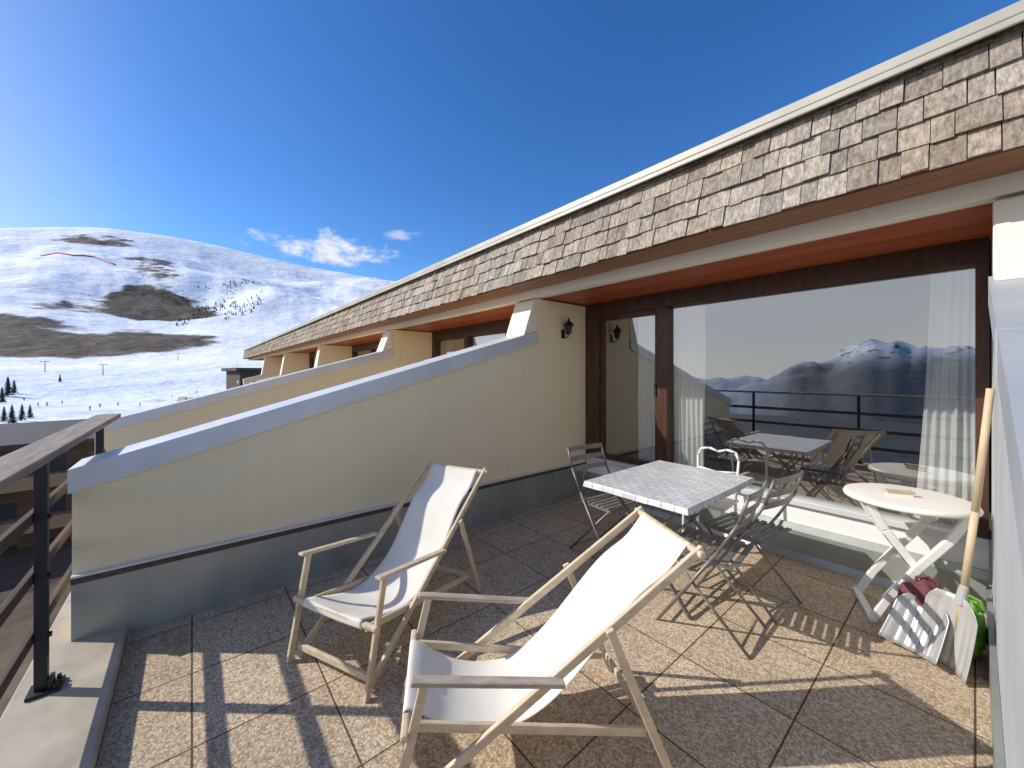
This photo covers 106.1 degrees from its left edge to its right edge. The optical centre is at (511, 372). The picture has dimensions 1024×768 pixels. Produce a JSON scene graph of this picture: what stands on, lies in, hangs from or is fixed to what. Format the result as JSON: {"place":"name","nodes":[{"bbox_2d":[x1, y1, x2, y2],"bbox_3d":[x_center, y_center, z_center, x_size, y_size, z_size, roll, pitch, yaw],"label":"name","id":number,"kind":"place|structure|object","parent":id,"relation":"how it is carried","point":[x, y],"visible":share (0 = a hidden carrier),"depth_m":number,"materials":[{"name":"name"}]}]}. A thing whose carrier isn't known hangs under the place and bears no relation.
{"place":"outdoors","nodes":[
{"label":"outdoors","id":0,"kind":"place"},
{"bbox_2d":[0,227,451,717],"bbox_3d":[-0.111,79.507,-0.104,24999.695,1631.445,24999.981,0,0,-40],"label":"mountain terrain","id":1,"kind":"structure","parent":0,"point":[75,321],"depth_m":750.12,"materials":[{"name":"white snow"}]},
{"bbox_2d":[0,407,7,421],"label":"pine tree","id":2,"kind":"object","parent":1,"relation":"on","point":[3,414],"visible":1,"depth_m":88.04,"materials":[{"name":"green plant"}]},
{"bbox_2d":[0,387,7,402],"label":"pine tree","id":3,"kind":"object","parent":1,"relation":"on","point":[2,399],"visible":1,"depth_m":180.48,"materials":[{"name":"green plant"}]},
{"bbox_2d":[3,377,15,396],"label":"pine tree","id":4,"kind":"object","parent":1,"relation":"on","point":[7,392],"visible":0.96,"depth_m":200.00,"materials":[{"name":"green plant"}]},
{"bbox_2d":[4,405,18,423],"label":"pine tree","id":5,"kind":"object","parent":1,"relation":"on","point":[12,417],"visible":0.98,"depth_m":85.27,"materials":[{"name":"green plant"}]},
{"bbox_2d":[11,380,17,392],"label":"pine tree","id":6,"kind":"object","parent":1,"relation":"on","point":[14,387],"visible":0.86,"depth_m":210.86,"materials":[{"name":"green plant"}]},
{"bbox_2d":[17,404,27,420],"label":"pine tree","id":7,"kind":"object","parent":1,"relation":"on","point":[22,414],"visible":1,"depth_m":92.58,"materials":[{"name":"green plant"}]},
{"bbox_2d":[26,405,34,417],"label":"pine tree","id":8,"kind":"object","parent":1,"relation":"on","point":[30,413],"visible":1,"depth_m":98.50,"materials":[{"name":"green plant"}]},
{"bbox_2d":[0,419,94,551],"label":"wooden chalet","id":9,"kind":"object","parent":1,"relation":"on","point":[16,501],"visible":0.12,"depth_m":25.20,"materials":[{"name":"brown wood"}]},
{"bbox_2d":[0,502,16,520],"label":"window","id":10,"kind":"structure","parent":9,"relation":"in","point":[8,510],"depth_m":23.96,"materials":[{"name":"grey glass"}]},
{"bbox_2d":[4,545,16,551],"bbox_3d":[-31.463,11.300,23.829,0.030,1.000,1.000,0,0,42],"label":"window","id":11,"kind":"structure","parent":9,"relation":"in","point":[13,547],"depth_m":24.04,"materials":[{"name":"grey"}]},
{"bbox_2d":[49,454,64,470],"bbox_3d":[-30.118,5.900,25.309,0.030,1.000,1.000,0,0,42],"label":"window","id":12,"kind":"structure","parent":9,"relation":"in","point":[58,463],"depth_m":25.45,"materials":[{"name":"grey glass"}]},
{"bbox_2d":[49,495,64,511],"bbox_3d":[-30.118,8.600,25.309,0.030,1.000,1.000,0,0,42],"label":"window","id":13,"kind":"structure","parent":9,"relation":"in","point":[59,505],"depth_m":25.48,"materials":[{"name":"grey glass"}]},
{"bbox_2d":[88,451,94,456],"bbox_3d":[-28.772,5.900,26.789,0.030,1.000,1.000,0,0,42],"label":"window","id":14,"kind":"structure","parent":9,"relation":"in","point":[91,453],"depth_m":26.54,"materials":[{"name":"grey"}]},
{"bbox_2d":[40,252,115,264],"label":"safety net","id":15,"kind":"object","parent":1,"relation":"on","point":[77,255],"visible":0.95,"depth_m":1177.75,"materials":[{"name":"fabric"}]},
{"bbox_2d":[174,278,261,326],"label":"pine forest","id":16,"kind":"object","parent":1,"relation":"on","point":[220,304],"visible":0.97,"depth_m":973.97,"materials":[{"name":"green plant"}]},
{"bbox_2d":[221,368,261,388],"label":"wooden chalet","id":17,"kind":"object","parent":1,"relation":"on","point":[233,375],"visible":0.2,"depth_m":41.47,"materials":[{"name":"brown wood"}]},
{"bbox_2d":[243,0,1023,617],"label":"apartment building","id":18,"kind":"structure","parent":1,"relation":"on","point":[803,250],"depth_m":3.23,"materials":[{"name":"painted plaster"},{"name":"glass"},{"name":"cedar shingle"}]},
{"bbox_2d":[0,397,185,767],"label":"terrace kerb","id":19,"kind":"structure","parent":18,"relation":"on","point":[65,726],"depth_m":1.66,"materials":[{"name":"concrete"}]},
{"bbox_2d":[0,413,120,702],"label":"terrace railing","id":20,"kind":"object","parent":19,"relation":"on","point":[36,457],"visible":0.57,"depth_m":1.73,"materials":[{"name":"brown wood"}]},
{"bbox_2d":[309,352,316,368],"bbox_3d":[-6.783,0.077,14.199,0.120,1.846,5.290,0,0,-40],"label":"window","id":21,"kind":"structure","parent":18,"relation":"in","point":[311,355],"depth_m":16.13,"materials":[{"name":"brown wood"}]},
{"bbox_2d":[352,341,379,357],"bbox_3d":[-3.344,0.077,10.062,0.120,1.846,4.850,0,0,-40],"label":"window","id":22,"kind":"structure","parent":18,"relation":"in","point":[372,346],"depth_m":11.03,"materials":[{"name":"brown wood"}]},
{"bbox_2d":[432,318,510,357],"bbox_3d":[-0.412,0.077,6.534,0.120,1.846,3.704,0,0,-40],"label":"window","id":23,"kind":"structure","parent":18,"relation":"in","point":[501,326],"depth_m":6.93,"materials":[{"name":"brown wood"}]},
{"bbox_2d":[600,309,656,465],"bbox_3d":[1.331,0.170,4.410,0.085,1.720,0.760,0,0,-40],"label":"door","id":24,"kind":"structure","parent":18,"relation":"in","point":[651,312],"depth_m":4.60,"materials":[{"name":"brown wood"}]},
{"bbox_2d":[638,315,654,461],"bbox_3d":[1.544,0.175,4.294,0.050,1.690,0.290,0,0,-40],"label":"curtain","id":25,"kind":"object","parent":18,"relation":"hanging from","point":[646,383],"visible":0.63,"depth_m":4.32,"materials":[{"name":"white fabric"}]},
{"bbox_2d":[674,305,705,466],"bbox_3d":[1.818,0.170,3.949,0.047,1.700,0.310,0,0,-40],"label":"curtain","id":26,"kind":"object","parent":18,"relation":"hanging from","point":[690,351],"visible":0.93,"depth_m":3.94,"materials":[{"name":"white fabric"}]},
{"bbox_2d":[586,237,988,547],"bbox_3d":[1.979,0.116,3.638,0.145,1.924,3.175,0,0,-40],"label":"window","id":27,"kind":"structure","parent":18,"relation":"in","point":[975,252],"depth_m":3.10,"materials":[{"name":"brown wood"}]},
{"bbox_2d":[913,269,974,525],"bbox_3d":[2.936,0.170,2.596,0.052,1.700,0.320,0,0,-40],"label":"curtain","id":28,"kind":"object","parent":18,"relation":"hanging from","point":[947,458],"visible":0.76,"depth_m":2.59,"materials":[{"name":"white fabric"}]},
{"bbox_2d":[93,330,431,451],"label":"partition wall","id":29,"kind":"structure","parent":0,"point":[398,349],"depth_m":6.04,"materials":[{"name":"paint"}]},
{"bbox_2d":[0,0,1019,280],"label":"sky","id":30,"kind":"structure","parent":0,"point":[391,140],"materials":[{"name":"blue"}]},
{"bbox_2d":[96,397,992,767],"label":"terrace floor","id":31,"kind":"structure","parent":0,"point":[826,677],"depth_m":1.87,"materials":[{"name":"beige tile"}]},
{"bbox_2d":[196,357,282,392],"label":"partition wall","id":32,"kind":"structure","parent":31,"relation":"on","point":[271,366],"depth_m":20.03,"materials":[{"name":"beige paint"}]},
{"bbox_2d":[197,353,308,396],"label":"partition wall","id":33,"kind":"structure","parent":31,"relation":"on","point":[293,362],"depth_m":15.81,"materials":[{"name":"beige paint"}]},
{"bbox_2d":[67,299,585,641],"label":"partition wall","id":34,"kind":"structure","parent":31,"relation":"on","point":[199,518],"depth_m":2.85,"materials":[{"name":"paint"}]},
{"bbox_2d":[561,318,573,338],"bbox_3d":[0.651,-0.524,4.504,0.128,0.240,0.157,0,0,-40],"label":"wall lantern","id":35,"kind":"object","parent":34,"relation":"attached to","point":[568,324],"depth_m":4.47,"materials":[{"name":"black metal"}]},
{"bbox_2d":[314,345,351,366],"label":"partition wall","id":36,"kind":"structure","parent":31,"relation":"on","point":[327,354],"depth_m":11.51,"materials":[{"name":"beige paint"}]},
{"bbox_2d":[286,461,487,702],"bbox_3d":[-0.665,1.094,2.384,0.592,0.822,1.153,0,0,26],"label":"deck chair","id":37,"kind":"object","parent":31,"relation":"on","point":[393,585],"visible":1,"depth_m":2.31,"materials":[{"name":"white fabric"}]},
{"bbox_2d":[400,506,705,767],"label":"deck chair","id":38,"kind":"object","parent":31,"relation":"on","point":[510,692],"visible":1,"depth_m":1.57,"materials":[{"name":"white fabric"}]},
{"bbox_2d":[567,443,640,552],"bbox_3d":[0.777,1.070,3.198,0.418,0.872,0.521,0,0,-34],"label":"folding chair","id":39,"kind":"object","parent":31,"relation":"on","point":[590,502],"visible":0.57,"depth_m":3.24,"materials":[{"name":"beige paint"}]},
{"bbox_2d":[616,495,735,619],"bbox_3d":[1.144,1.139,2.785,0.960,0.728,0.700,0,0,-40],"label":"folding table","id":40,"kind":"object","parent":31,"relation":"on","point":[671,586],"visible":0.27,"depth_m":2.65,"materials":[{"name":"beige paint"}]},
{"bbox_2d":[583,460,754,515],"bbox_3d":[1.144,0.787,2.785,1.030,0.042,0.760,0,0,-40],"label":"tablecloth","id":41,"kind":"object","parent":40,"relation":"on","point":[687,490],"visible":1,"depth_m":2.65,"materials":[{"name":"white fabric"}]},
{"bbox_2d":[682,447,739,558],"bbox_3d":[1.666,1.076,3.233,0.395,0.848,0.350,0,0,-44],"label":"white chair","id":42,"kind":"object","parent":31,"relation":"on","point":[723,505],"visible":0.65,"depth_m":3.21,"materials":[{"name":"plastic"}]},
{"bbox_2d":[656,480,767,659],"bbox_3d":[1.203,1.070,2.310,0.521,0.872,0.418,0,0,44],"label":"folding chair","id":43,"kind":"object","parent":31,"relation":"on","point":[725,544],"visible":0.83,"depth_m":2.20,"materials":[{"name":"beige paint"}]},
{"bbox_2d":[696,470,804,623],"bbox_3d":[1.604,1.070,2.604,0.418,0.872,0.520,0,0,-33],"label":"folding chair","id":44,"kind":"object","parent":31,"relation":"on","point":[744,533],"visible":0.84,"depth_m":2.50,"materials":[{"name":"beige paint"}]},
{"bbox_2d":[843,483,983,622],"bbox_3d":[2.442,1.132,2.381,0.604,0.749,0.604,0,0,30],"label":"round table","id":45,"kind":"object","parent":31,"relation":"on","point":[929,506],"visible":0.75,"depth_m":2.31,"materials":[{"name":"beige plastic"}]},
{"bbox_2d":[883,488,915,497],"bbox_3d":[2.392,0.741,2.378,0.140,0.034,0.040,0,0,22],"label":"wooden brush","id":46,"kind":"object","parent":45,"relation":"on","point":[901,493],"visible":1,"depth_m":2.37,"materials":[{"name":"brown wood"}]},
{"bbox_2d":[878,592,949,664],"bbox_3d":[2.187,1.327,2.063,0.118,0.332,0.240,27,-8,-16],"label":"snow shovel","id":47,"kind":"object","parent":31,"relation":"on","point":[899,626],"visible":0.93,"depth_m":2.08,"materials":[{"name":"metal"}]},
{"bbox_2d":[896,575,940,607],"bbox_3d":[2.304,1.312,2.133,0.195,0.376,0.253,0,0,-40],"label":"cloth bag","id":48,"kind":"object","parent":31,"relation":"on","point":[922,587],"visible":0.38,"depth_m":2.13,"materials":[{"name":"red fabric"}]},
{"bbox_2d":[916,388,994,684],"bbox_3d":[2.266,0.780,1.931,0.125,1.420,0.250,4,2,-2],"label":"snow shovel","id":49,"kind":"object","parent":31,"relation":"on","point":[956,653],"visible":0.88,"depth_m":1.93,"materials":[{"name":"white plastic"}]},
{"bbox_2d":[967,594,987,659],"bbox_3d":[2.446,1.343,2.056,0.266,0.315,0.140,0,0,-40],"label":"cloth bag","id":50,"kind":"object","parent":31,"relation":"on","point":[981,643],"visible":0.38,"depth_m":1.98,"materials":[{"name":"green fabric"}]},
{"bbox_2d":[986,193,1023,767],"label":"partition wall","id":51,"kind":"structure","parent":31,"relation":"on","point":[1005,610],"depth_m":1.28,"materials":[{"name":"paint"}]}
]}

